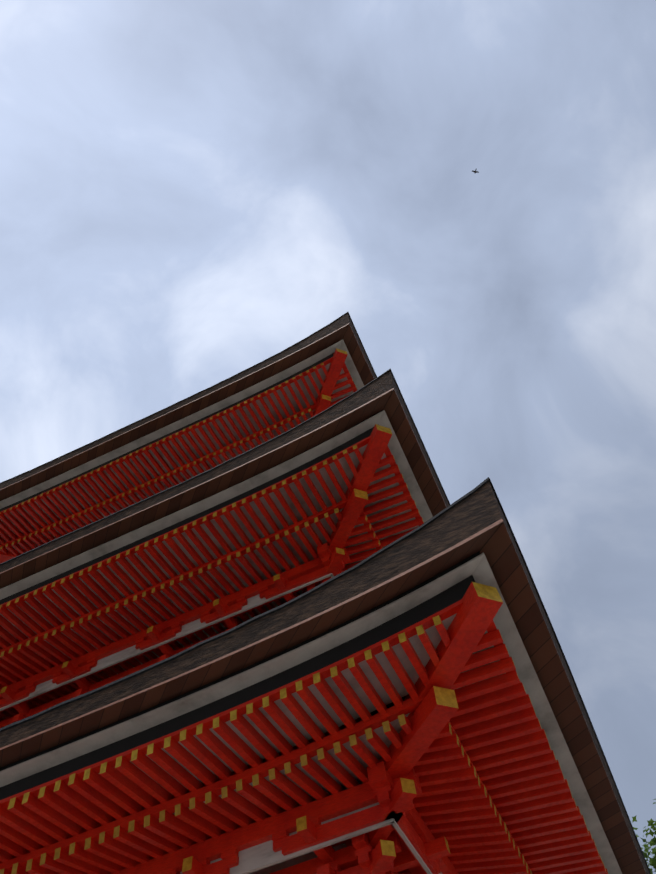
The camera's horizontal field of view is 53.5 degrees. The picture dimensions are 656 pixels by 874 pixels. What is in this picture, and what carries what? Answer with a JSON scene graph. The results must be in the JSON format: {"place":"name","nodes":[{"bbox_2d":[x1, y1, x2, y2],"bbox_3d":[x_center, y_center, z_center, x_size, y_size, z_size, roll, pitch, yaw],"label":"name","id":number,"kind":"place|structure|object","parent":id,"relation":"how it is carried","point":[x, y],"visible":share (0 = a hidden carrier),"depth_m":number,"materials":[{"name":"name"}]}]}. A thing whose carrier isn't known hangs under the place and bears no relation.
{"place":"outdoors","nodes":[
{"label":"outdoors","id":0,"kind":"place"},
{"bbox_2d":[0,543,458,873],"bbox_3d":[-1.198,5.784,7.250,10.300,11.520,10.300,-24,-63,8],"label":"pagoda brackets","id":1,"kind":"object","parent":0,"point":[377,819],"visible":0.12,"depth_m":4.70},
{"bbox_2d":[0,312,650,873],"bbox_3d":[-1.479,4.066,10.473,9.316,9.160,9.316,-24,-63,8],"label":"pagoda roof eaves","id":2,"kind":"object","parent":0,"point":[436,562],"visible":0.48,"depth_m":4.67,"materials":[{"name":"brown wood"}]},
{"bbox_2d":[0,348,607,873],"bbox_3d":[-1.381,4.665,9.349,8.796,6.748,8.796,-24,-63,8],"label":"roof rafters","id":3,"kind":"object","parent":2,"relation":"attached to","point":[500,736],"visible":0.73,"depth_m":4.76,"materials":[{"name":"red wood"}]},
{"bbox_2d":[0,0,655,873],"label":"sky","id":4,"kind":"structure","parent":0,"point":[192,191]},
{"label":"ground","id":5,"kind":"structure","parent":0,"visible":0},
{"bbox_2d":[632,799,655,873],"bbox_3d":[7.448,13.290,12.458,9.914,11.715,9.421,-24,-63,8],"label":"maple tree","id":6,"kind":"object","parent":5,"relation":"on","point":[652,842],"visible":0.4,"depth_m":14.15,"materials":[{"name":"green plant"}]}
]}

